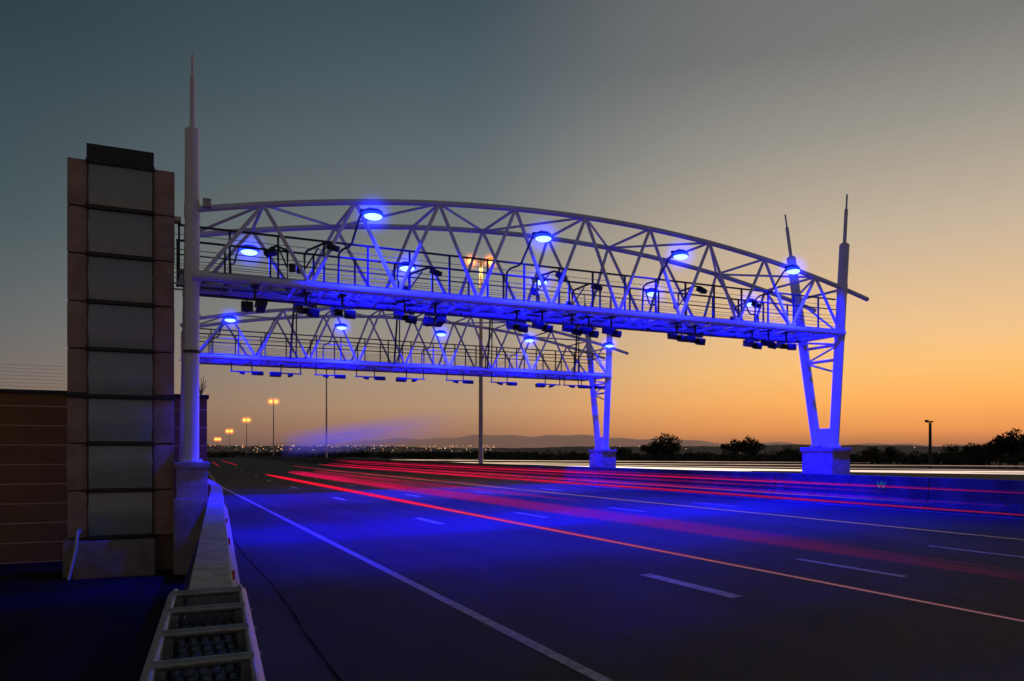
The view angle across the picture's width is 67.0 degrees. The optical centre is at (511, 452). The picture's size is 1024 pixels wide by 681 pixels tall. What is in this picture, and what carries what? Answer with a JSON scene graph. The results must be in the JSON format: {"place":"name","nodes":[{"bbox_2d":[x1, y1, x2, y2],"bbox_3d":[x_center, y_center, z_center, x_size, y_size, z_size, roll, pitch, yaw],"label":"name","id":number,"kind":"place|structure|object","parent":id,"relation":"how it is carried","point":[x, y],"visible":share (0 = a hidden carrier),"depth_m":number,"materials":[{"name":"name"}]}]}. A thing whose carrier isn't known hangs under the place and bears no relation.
{"place":"outdoors","nodes":[
{"label":"outdoors","id":0,"kind":"place"},
{"bbox_2d":[0,561,183,680],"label":"service pavement","id":1,"kind":"structure","parent":0,"point":[55,625],"depth_m":12.52,"materials":[{"name":"concrete"}]},
{"bbox_2d":[67,529,81,579],"bbox_3d":[-9.433,2.188,16.756,0.177,1.041,0.684,0,0,-11],"label":"drain pipe","id":2,"kind":"object","parent":1,"relation":"on","point":[78,531],"visible":1,"depth_m":16.56,"materials":[{"name":"white plastic"}]},
{"bbox_2d":[63,143,174,579],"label":"precast tower","id":3,"kind":"structure","parent":1,"relation":"on","point":[120,395],"depth_m":17.47,"materials":[{"name":"concrete"}]},
{"bbox_2d":[173,54,868,574],"bbox_3d":[1.763,-3.077,22.896,21.628,11.655,2.870,0,0,-25],"label":"toll gantry","id":4,"kind":"object","parent":1,"relation":"on","point":[825,452],"visible":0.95,"depth_m":20.91,"materials":[{"name":"white metal"}]},
{"bbox_2d":[231,243,259,272],"bbox_3d":[-7.069,-5.044,20.305,1.683,1.952,1.285,0,0,-56],"label":"flood lamp","id":5,"kind":"object","parent":4,"relation":"attached to","point":[248,251],"visible":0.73,"depth_m":20.32,"materials":[{"name":"metal"}]},
{"bbox_2d":[241,284,267,312],"bbox_3d":[-6.040,-3.612,18.126,0.580,0.625,0.675,0,0,-25],"label":"toll camera","id":6,"kind":"object","parent":4,"relation":"hanging from","point":[260,305],"visible":1,"depth_m":18.03,"materials":[{"name":"black plastic"}]},
{"bbox_2d":[263,245,295,290],"bbox_3d":[-5.652,-4.500,18.873,1.100,1.199,0.320,0,0,35],"label":"sensor davit","id":7,"kind":"object","parent":4,"relation":"attached to","point":[268,253],"visible":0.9,"depth_m":18.71,"materials":[{"name":"black metal"}]},
{"bbox_2d":[293,291,319,317],"bbox_3d":[-4.921,-3.574,18.566,0.580,0.625,0.675,0,0,-42],"label":"toll camera","id":8,"kind":"object","parent":4,"relation":"hanging from","point":[301,309],"visible":1,"depth_m":18.53,"materials":[{"name":"black plastic"}]},
{"bbox_2d":[296,242,339,291],"bbox_3d":[-4.681,-4.500,18.664,1.100,1.199,0.320,0,0,4],"label":"sensor davit","id":9,"kind":"object","parent":4,"relation":"attached to","point":[331,246],"visible":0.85,"depth_m":18.68,"materials":[{"name":"metal"}]},
{"bbox_2d":[330,294,355,318],"bbox_3d":[-4.129,-3.590,18.926,0.580,0.625,0.675,0,0,-25],"label":"toll camera","id":10,"kind":"object","parent":4,"relation":"hanging from","point":[350,313],"visible":1,"depth_m":18.89,"materials":[{"name":"black plastic"}]},
{"bbox_2d":[337,207,383,283],"bbox_3d":[-3.376,-5.199,18.488,1.300,2.202,1.698,0,0,-25],"label":"flood lamp","id":11,"kind":"object","parent":4,"relation":"attached to","point":[369,213],"visible":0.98,"depth_m":18.25,"materials":[{"name":"metal"}]},
{"bbox_2d":[393,299,417,323],"bbox_3d":[-2.687,-3.593,19.597,0.580,0.625,0.675,0,0,-42],"label":"toll camera","id":12,"kind":"object","parent":4,"relation":"hanging from","point":[400,315],"visible":1,"depth_m":19.55,"materials":[{"name":"black plastic"}]},
{"bbox_2d":[396,261,415,288],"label":"flood lamp","id":13,"kind":"object","parent":4,"relation":"attached to","point":[403,267],"visible":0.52,"depth_m":22.11,"materials":[{"name":"metal"}]},
{"bbox_2d":[403,267,442,309],"bbox_3d":[-2.446,-4.500,21.122,1.100,1.199,0.320,0,0,-13],"label":"sensor davit","id":14,"kind":"object","parent":4,"relation":"on","point":[433,271],"visible":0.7,"depth_m":21.11,"materials":[{"name":"black metal"}]},
{"bbox_2d":[422,301,446,326],"bbox_3d":[-2.009,-3.579,19.988,0.580,0.625,0.675,0,0,-25],"label":"toll camera","id":15,"kind":"object","parent":4,"relation":"hanging from","point":[437,320],"visible":1,"depth_m":19.89,"materials":[{"name":"black plastic"}]},
{"bbox_2d":[505,309,528,332],"bbox_3d":[0.146,-3.568,20.902,0.580,0.625,0.675,0,0,-25],"label":"toll camera","id":16,"kind":"object","parent":4,"relation":"hanging from","point":[519,326],"visible":1,"depth_m":20.85,"materials":[{"name":"black plastic"}]},
{"bbox_2d":[505,230,552,299],"bbox_3d":[0.727,-5.199,20.384,1.300,2.202,1.698,0,0,-25],"label":"flood lamp","id":17,"kind":"object","parent":4,"relation":"attached to","point":[542,236],"visible":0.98,"depth_m":20.15,"materials":[{"name":"metal"}]},
{"bbox_2d":[531,276,547,301],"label":"flood lamp","id":18,"kind":"object","parent":4,"relation":"attached to","point":[545,282],"visible":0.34,"depth_m":23.93,"materials":[{"name":"metal"}]},
{"bbox_2d":[532,310,552,332],"bbox_3d":[0.862,-3.626,21.237,0.580,0.625,0.675,0,0,-42],"label":"toll camera","id":19,"kind":"object","parent":4,"relation":"hanging from","point":[542,325],"visible":1,"depth_m":21.15,"materials":[{"name":"black plastic"}]},
{"bbox_2d":[531,270,566,310],"bbox_3d":[1.045,-4.500,21.490,1.100,1.199,0.320,0,0,-25],"label":"sensor davit","id":20,"kind":"object","parent":4,"relation":"on","point":[535,290],"visible":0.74,"depth_m":21.45,"materials":[{"name":"black metal"}]},
{"bbox_2d":[562,313,582,335],"bbox_3d":[1.706,-3.600,21.628,0.580,0.625,0.675,0,0,-42],"label":"toll camera","id":21,"kind":"object","parent":4,"relation":"hanging from","point":[571,328],"visible":1,"depth_m":21.54,"materials":[{"name":"black plastic"}]},
{"bbox_2d":[566,283,602,320],"bbox_3d":[2.169,-4.500,23.151,1.100,1.199,0.320,0,0,4],"label":"sensor davit","id":22,"kind":"object","parent":4,"relation":"on","point":[598,288],"visible":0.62,"depth_m":23.18,"materials":[{"name":"black metal"}]},
{"bbox_2d":[579,316,598,337],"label":"toll camera","id":23,"kind":"object","parent":4,"relation":"hanging from","point":[588,330],"visible":0.95,"depth_m":21.80,"materials":[{"name":"black plastic"}]},
{"bbox_2d":[601,316,621,337],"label":"toll camera","id":24,"kind":"object","parent":4,"relation":"hanging from","point":[613,331],"visible":1,"depth_m":22.08,"materials":[{"name":"black plastic"}]},
{"bbox_2d":[645,287,659,304],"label":"flood lamp","id":25,"kind":"object","parent":4,"relation":"attached to","point":[648,293],"visible":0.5,"depth_m":25.68,"materials":[{"name":"metal"}]},
{"bbox_2d":[641,249,688,311],"bbox_3d":[4.712,-5.199,22.225,1.300,2.202,1.698,0,0,-25],"label":"flood lamp","id":26,"kind":"object","parent":4,"relation":"attached to","point":[680,254],"visible":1,"depth_m":21.99,"materials":[{"name":"metal"}]},
{"bbox_2d":[667,322,687,341],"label":"toll camera","id":27,"kind":"object","parent":4,"relation":"hanging from","point":[672,335],"visible":1,"depth_m":23.08,"materials":[{"name":"black plastic"}]},
{"bbox_2d":[673,285,706,308],"bbox_3d":[5.410,-4.500,23.430,1.100,1.199,0.320,0,0,-13],"label":"sensor davit","id":28,"kind":"object","parent":4,"relation":"attached to","point":[701,289],"visible":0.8,"depth_m":23.42,"materials":[{"name":"black metal"}]},
{"bbox_2d":[687,325,705,344],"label":"toll camera","id":29,"kind":"object","parent":4,"relation":"hanging from","point":[699,340],"visible":0.88,"depth_m":23.35,"materials":[{"name":"black plastic"}]},
{"bbox_2d":[730,301,761,336],"bbox_3d":[7.811,-4.500,25.825,1.100,1.199,0.320,0,0,-7],"label":"sensor davit","id":30,"kind":"object","parent":4,"relation":"on","point":[758,305],"visible":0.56,"depth_m":25.82,"materials":[{"name":"black metal"}]},
{"bbox_2d":[743,298,758,320],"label":"flood lamp","id":31,"kind":"object","parent":4,"relation":"attached to","point":[748,304],"visible":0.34,"depth_m":27.42,"materials":[{"name":"metal"}]},
{"bbox_2d":[743,330,762,349],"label":"toll camera","id":32,"kind":"object","parent":4,"relation":"hanging from","point":[753,344],"visible":1,"depth_m":24.29,"materials":[{"name":"black plastic"}]},
{"bbox_2d":[758,330,778,348],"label":"toll camera","id":33,"kind":"object","parent":4,"relation":"hanging from","point":[770,343],"visible":0.98,"depth_m":24.51,"materials":[{"name":"black plastic"}]},
{"bbox_2d":[754,264,800,321],"bbox_3d":[8.570,-5.199,24.008,1.300,2.202,1.698,0,0,-25],"label":"flood lamp","id":34,"kind":"object","parent":4,"relation":"attached to","point":[792,269],"visible":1,"depth_m":23.78,"materials":[{"name":"metal"}]},
{"bbox_2d":[776,331,796,349],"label":"toll camera","id":35,"kind":"object","parent":4,"relation":"hanging from","point":[786,344],"visible":0.95,"depth_m":24.83,"materials":[{"name":"black plastic"}]},
{"bbox_2d":[307,430,372,444],"bbox_3d":[-6.955,-0.400,29.834,0.001,1.700,28.000,0,0,-25],"label":"light trail","id":36,"kind":"object","parent":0,"point":[338,438],"visible":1,"depth_m":28.58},
{"bbox_2d":[0,0,1023,445],"label":"sky","id":37,"kind":"structure","parent":0,"point":[719,121],"materials":[{"name":"orange"}]},
{"bbox_2d":[12,456,1023,606],"bbox_3d":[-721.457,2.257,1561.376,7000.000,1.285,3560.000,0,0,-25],"label":"ground","id":38,"kind":"structure","parent":0,"point":[922,467],"depth_m":112.53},
{"bbox_2d":[0,378,208,563],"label":"boundary wall","id":39,"kind":"structure","parent":38,"relation":"on","point":[33,475],"depth_m":19.46,"materials":[{"name":"brick"}]},
{"bbox_2d":[0,364,64,387],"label":"electric fence","id":40,"kind":"object","parent":39,"relation":"on","point":[35,372],"depth_m":19.58,"materials":[{"name":"metal"}]},
{"bbox_2d":[184,479,239,621],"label":"concrete barrier","id":41,"kind":"object","parent":38,"relation":"on","point":[215,564],"visible":0.47,"depth_m":8.46,"materials":[{"name":"grey concrete"}]},
{"bbox_2d":[226,430,231,452],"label":"street lamp","id":42,"kind":"object","parent":38,"relation":"on","point":[229,439],"visible":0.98,"depth_m":462.64,"materials":[{"name":"metal"}]},
{"bbox_2d":[243,419,249,454],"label":"street lamp","id":43,"kind":"object","parent":38,"relation":"on","point":[246,433],"visible":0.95,"depth_m":306.02,"materials":[{"name":"metal"}]},
{"bbox_2d":[269,400,277,455],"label":"street lamp","id":44,"kind":"object","parent":38,"relation":"on","point":[273,423],"visible":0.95,"depth_m":195.61,"materials":[{"name":"metal"}]},
{"bbox_2d":[325,370,326,457],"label":"unlit street lamp","id":45,"kind":"object","parent":38,"relation":"on","point":[326,417],"visible":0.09,"depth_m":120.87,"materials":[{"name":"metal"}]},
{"bbox_2d":[179,287,628,466],"bbox_3d":[-4.239,-3.077,37.197,21.628,11.655,2.870,0,0,-25],"label":"toll gantry","id":46,"kind":"object","parent":38,"relation":"on","point":[602,454],"visible":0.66,"depth_m":36.82,"materials":[{"name":"metal"}]},
{"bbox_2d":[212,315,236,353],"bbox_3d":[-11.593,-5.029,31.766,1.300,2.202,1.698,0,0,-25],"label":"flood lamp","id":47,"kind":"object","parent":46,"relation":"on","point":[230,318],"visible":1,"depth_m":31.54,"materials":[{"name":"metal"}]},
{"bbox_2d":[230,361,263,375],"bbox_3d":[-11.195,-3.583,32.692,1.350,0.594,0.364,0,0,-25],"label":"sensor bar","id":48,"kind":"object","parent":46,"relation":"hanging from","point":[260,373],"visible":1,"depth_m":32.71,"materials":[{"name":"metal"}]},
{"bbox_2d":[270,363,301,376],"bbox_3d":[-9.807,-3.583,33.504,1.350,0.594,0.365,0,0,-25],"label":"sensor bar","id":49,"kind":"object","parent":46,"relation":"hanging from","point":[275,374],"visible":1,"depth_m":33.34,"materials":[{"name":"grey metal"}]},
{"bbox_2d":[289,309,296,358],"bbox_3d":[-9.418,-5.508,33.353,0.370,2.923,0.205,0,0,-25],"label":"hoist pole","id":50,"kind":"object","parent":46,"relation":"on","point":[291,341],"visible":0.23,"depth_m":33.28,"materials":[{"name":"metal"}]},
{"bbox_2d":[315,365,345,378],"bbox_3d":[-8.018,-3.583,34.160,1.350,0.594,0.364,0,0,-25],"label":"sensor bar","id":51,"kind":"object","parent":46,"relation":"hanging from","point":[336,376],"visible":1,"depth_m":34.16,"materials":[{"name":"grey metal"}]},
{"bbox_2d":[322,323,347,359],"bbox_3d":[-7.463,-5.029,33.674,1.300,2.202,1.698,0,0,-25],"label":"flood lamp","id":52,"kind":"object","parent":46,"relation":"attached to","point":[341,326],"visible":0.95,"depth_m":33.43,"materials":[{"name":"metal"}]},
{"bbox_2d":[355,367,384,380],"bbox_3d":[-6.384,-3.583,34.915,1.350,0.594,0.364,0,0,-25],"label":"sensor bar","id":53,"kind":"object","parent":46,"relation":"hanging from","point":[376,377],"visible":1,"depth_m":34.92,"materials":[{"name":"grey metal"}]},
{"bbox_2d":[393,319,399,363],"bbox_3d":[-5.243,-5.508,35.282,0.370,2.923,0.205,0,0,-25],"label":"hoist pole","id":54,"kind":"object","parent":46,"relation":"on","point":[396,341],"visible":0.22,"depth_m":35.21,"materials":[{"name":"black metal"}]},
{"bbox_2d":[396,369,424,381],"bbox_3d":[-4.724,-3.583,35.852,1.350,0.594,0.365,0,0,-25],"label":"sensor bar","id":55,"kind":"object","parent":46,"relation":"hanging from","point":[401,379],"visible":1,"depth_m":35.68,"materials":[{"name":"black plastic"}]},
{"bbox_2d":[421,330,446,364],"bbox_3d":[-3.333,-5.029,35.583,1.300,2.202,1.698,0,0,-25],"label":"flood lamp","id":56,"kind":"object","parent":46,"relation":"attached to","point":[441,333],"visible":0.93,"depth_m":35.34,"materials":[{"name":"metal"}]},
{"bbox_2d":[446,371,473,383],"bbox_3d":[-2.480,-3.583,36.718,1.350,0.594,0.364,0,0,-25],"label":"sensor bar","id":57,"kind":"object","parent":46,"relation":"hanging from","point":[465,381],"visible":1,"depth_m":36.72,"materials":[{"name":"black plastic"}]},
{"bbox_2d":[487,319,492,368],"bbox_3d":[-1.067,-5.508,37.212,0.370,2.923,0.205,0,0,-25],"label":"hoist pole","id":58,"kind":"object","parent":46,"relation":"on","point":[489,342],"visible":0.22,"depth_m":37.15,"materials":[{"name":"black metal"}]},
{"bbox_2d":[490,373,516,385],"bbox_3d":[-0.393,-3.583,37.683,1.350,0.594,0.364,0,0,-25],"label":"sensor bar","id":59,"kind":"object","parent":46,"relation":"hanging from","point":[509,383],"visible":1,"depth_m":37.68,"materials":[{"name":"black plastic"}]},
{"bbox_2d":[509,336,534,368],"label":"flood lamp","id":60,"kind":"object","parent":46,"relation":"attached to","point":[529,339],"visible":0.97,"depth_m":37.23,"materials":[{"name":"metal"}]},
{"bbox_2d":[535,375,560,387],"bbox_3d":[1.812,-3.583,38.873,1.350,0.594,0.365,0,0,-25],"label":"sensor bar","id":61,"kind":"object","parent":46,"relation":"hanging from","point":[541,385],"visible":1,"depth_m":38.70,"materials":[{"name":"black plastic"}]},
{"bbox_2d":[563,376,587,388],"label":"sensor bar","id":62,"kind":"object","parent":46,"relation":"hanging from","point":[581,386],"visible":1,"depth_m":39.37,"materials":[{"name":"black plastic"}]},
{"bbox_2d":[574,327,578,372],"bbox_3d":[3.290,-5.508,39.225,0.370,2.923,0.205,0,0,-25],"label":"hoist pole","id":63,"kind":"object","parent":46,"relation":"on","point":[577,336],"visible":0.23,"depth_m":39.15,"materials":[{"name":"black metal"}]},
{"bbox_2d":[581,377,604,388],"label":"sensor bar","id":64,"kind":"object","parent":46,"relation":"hanging from","point":[597,387],"visible":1,"depth_m":39.80,"materials":[{"name":"black plastic"}]},
{"bbox_2d":[588,342,613,372],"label":"flood lamp","id":65,"kind":"object","parent":46,"relation":"attached to","point":[608,344],"visible":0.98,"depth_m":39.12,"materials":[{"name":"metal"}]},
{"bbox_2d":[468,258,493,462],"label":"street lamp","id":66,"kind":"object","parent":38,"relation":"on","point":[480,397],"visible":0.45,"depth_m":52.77,"materials":[{"name":"metal"}]},
{"bbox_2d":[207,447,1023,466],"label":"shrub belt","id":67,"kind":"object","parent":38,"relation":"on","point":[573,456],"visible":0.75,"depth_m":151.20,"materials":[{"name":"green plant"}]},
{"bbox_2d":[609,445,632,455],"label":"tree","id":68,"kind":"object","parent":38,"relation":"on","point":[620,451],"visible":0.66,"depth_m":178.89,"materials":[{"name":"green plant"}]},
{"bbox_2d":[639,442,665,455],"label":"tree","id":69,"kind":"object","parent":38,"relation":"on","point":[643,448],"visible":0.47,"depth_m":157.15,"materials":[{"name":"green plant"}]},
{"bbox_2d":[646,432,681,455],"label":"tree","id":70,"kind":"object","parent":38,"relation":"on","point":[671,447],"visible":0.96,"depth_m":149.10,"materials":[{"name":"green plant"}]},
{"bbox_2d":[719,438,745,462],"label":"tree","id":71,"kind":"object","parent":38,"relation":"on","point":[736,446],"visible":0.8,"depth_m":164.00,"materials":[{"name":"green plant"}]},
{"bbox_2d":[739,435,765,455],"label":"tree","id":72,"kind":"object","parent":38,"relation":"on","point":[750,447],"visible":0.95,"depth_m":159.12,"materials":[{"name":"green plant"}]},
{"bbox_2d":[775,445,800,456],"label":"tree","id":73,"kind":"object","parent":38,"relation":"on","point":[786,451],"visible":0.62,"depth_m":169.73,"materials":[{"name":"green plant"}]},
{"bbox_2d":[861,446,886,464],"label":"tree","id":74,"kind":"object","parent":38,"relation":"on","point":[873,450],"visible":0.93,"depth_m":149.16,"materials":[{"name":"green plant"}]},
{"bbox_2d":[883,446,906,463],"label":"tree","id":75,"kind":"object","parent":38,"relation":"on","point":[890,451],"visible":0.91,"depth_m":159.34,"materials":[{"name":"green plant"}]},
{"bbox_2d":[925,420,932,469],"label":"surveillance pole","id":76,"kind":"object","parent":38,"relation":"on","point":[930,449],"visible":0.95,"depth_m":99.72,"materials":[{"name":"metal"}]},
{"bbox_2d":[941,444,964,464],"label":"tree","id":77,"kind":"object","parent":38,"relation":"on","point":[950,450],"visible":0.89,"depth_m":149.43,"materials":[{"name":"green plant"}]},
{"bbox_2d":[962,442,983,457],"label":"tree","id":78,"kind":"object","parent":38,"relation":"on","point":[971,450],"visible":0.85,"depth_m":134.33,"materials":[{"name":"green plant"}]},
{"bbox_2d":[978,448,1000,466],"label":"tree","id":79,"kind":"object","parent":38,"relation":"on","point":[989,456],"visible":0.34,"depth_m":127.51,"materials":[{"name":"green plant"}]},
{"bbox_2d":[980,434,1014,467],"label":"tree","id":80,"kind":"object","parent":38,"relation":"on","point":[989,447],"visible":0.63,"depth_m":119.82,"materials":[{"name":"green plant"}]},
{"bbox_2d":[993,428,1023,467],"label":"tree","id":81,"kind":"object","parent":38,"relation":"on","point":[1016,452],"visible":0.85,"depth_m":117.96,"materials":[{"name":"green plant"}]},
{"bbox_2d":[1014,433,1023,452],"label":"tree","id":82,"kind":"object","parent":38,"relation":"on","point":[1021,442],"visible":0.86,"depth_m":115.45,"materials":[{"name":"green plant"}]},
{"bbox_2d":[207,435,986,447],"bbox_3d":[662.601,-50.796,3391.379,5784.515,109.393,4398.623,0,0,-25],"label":"mountain ridge","id":83,"kind":"structure","parent":0,"point":[501,441],"depth_m":3676.30,"materials":[{"name":"grey"}]},
{"bbox_2d":[183,456,1023,680],"bbox_3d":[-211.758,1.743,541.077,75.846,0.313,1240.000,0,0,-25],"label":"road","id":84,"kind":"structure","parent":0,"point":[607,609],"depth_m":11.02,"materials":[{"name":"asphalt"}]},
{"bbox_2d":[139,584,264,680],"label":"ladder","id":85,"kind":"object","parent":84,"relation":"on","point":[207,649],"visible":1,"depth_m":4.81,"materials":[{"name":"metal"}]},
{"bbox_2d":[232,535,341,680],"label":"crack seal","id":86,"kind":"object","parent":84,"relation":"on","point":[336,675],"visible":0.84,"depth_m":8.60,"materials":[{"name":"black asphalt"}]},
{"bbox_2d":[301,474,395,487],"bbox_3d":[-7.046,0.970,29.792,0.035,0.035,20.000,0,0,-25],"label":"light trail","id":87,"kind":"object","parent":84,"relation":"on","point":[342,480],"visible":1,"depth_m":29.09,"materials":[{"name":"red"}]},
{"bbox_2d":[208,471,613,680],"bbox_3d":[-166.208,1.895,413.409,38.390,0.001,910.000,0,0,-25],"label":"road edge line","id":88,"kind":"object","parent":84,"relation":"on","point":[576,666],"visible":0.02,"depth_m":9.02,"materials":[{"name":"paint"}]},
{"bbox_2d":[321,464,626,486],"bbox_3d":[-3.629,0.880,34.678,0.442,0.038,58.003,0,0,-24],"label":"light trail","id":89,"kind":"object","parent":84,"relation":"on","point":[468,475],"visible":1,"depth_m":31.72,"materials":[{"name":"red"}]},
{"bbox_2d":[226,464,740,597],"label":"lane line","id":90,"kind":"object","parent":84,"relation":"on","point":[702,588],"visible":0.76,"depth_m":10.89,"materials":[{"name":"paint"}]},
{"bbox_2d":[351,465,674,486],"bbox_3d":[-3.486,0.900,38.048,0.364,0.024,48.002,0,0,-24],"label":"light trail","id":91,"kind":"object","parent":84,"relation":"on","point":[509,475],"visible":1,"depth_m":32.36,"materials":[{"name":"red"}]},
{"bbox_2d":[349,461,758,480],"bbox_3d":[-3.941,0.800,46.657,0.768,0.032,72.013,0,0,-24],"label":"light trail","id":92,"kind":"object","parent":84,"relation":"on","point":[553,471],"visible":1,"depth_m":34.08,"materials":[{"name":"red"}]},
{"bbox_2d":[239,462,904,576],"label":"lane line","id":93,"kind":"object","parent":84,"relation":"on","point":[898,575],"visible":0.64,"depth_m":12.25,"materials":[{"name":"paint"}]},
{"bbox_2d":[235,456,1021,518],"bbox_3d":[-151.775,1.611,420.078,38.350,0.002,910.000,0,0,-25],"label":"median edge line","id":94,"kind":"object","parent":84,"relation":"on","point":[742,497],"visible":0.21,"depth_m":26.52,"materials":[{"name":"paint"}]},
{"bbox_2d":[234,455,1023,516],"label":"median barrier","id":95,"kind":"object","parent":84,"relation":"on","point":[989,496],"visible":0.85,"depth_m":27.08,"materials":[{"name":"concrete"}]},
{"bbox_2d":[246,460,1023,557],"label":"lane line","id":96,"kind":"object","parent":84,"relation":"on","point":[930,546],"visible":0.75,"depth_m":13.82,"materials":[{"name":"paint"}]},
{"bbox_2d":[265,474,1023,621],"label":"light trail","id":97,"kind":"object","parent":84,"relation":"on","point":[651,549],"visible":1,"depth_m":7.88,"materials":[{"name":"red"}]},
{"bbox_2d":[207,444,1022,455],"bbox_3d":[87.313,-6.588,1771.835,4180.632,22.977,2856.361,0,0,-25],"label":"hills","id":98,"kind":"structure","parent":0,"point":[907,449],"depth_m":1061.31,"materials":[{"name":"black"}]},
{"bbox_2d":[488,463,974,469],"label":"light trail","id":99,"kind":"object","parent":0,"point":[705,466],"visible":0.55,"depth_m":50.07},
{"label":"opposite road","id":100,"kind":"structure","parent":0,"visible":0},
{"bbox_2d":[453,460,716,461],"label":"light trail","id":101,"kind":"object","parent":100,"relation":"on","point":[535,460],"visible":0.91,"depth_m":62.00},
{"bbox_2d":[552,465,735,470],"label":"light trail","id":102,"kind":"object","parent":100,"relation":"on","point":[668,468],"visible":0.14,"depth_m":43.14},
{"bbox_2d":[459,462,871,465],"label":"light trail","id":103,"kind":"object","parent":100,"relation":"on","point":[628,463],"visible":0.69,"depth_m":53.13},
{"bbox_2d":[635,467,1023,473],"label":"light trail","id":104,"kind":"object","parent":100,"relation":"on","point":[801,470],"visible":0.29,"depth_m":38.12,"materials":[{"name":"white"}]},
{"bbox_2d":[736,470,1023,472],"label":"light trail","id":105,"kind":"object","parent":100,"relation":"on","point":[926,471],"visible":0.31,"depth_m":35.80,"materials":[{"name":"white"}]}
]}

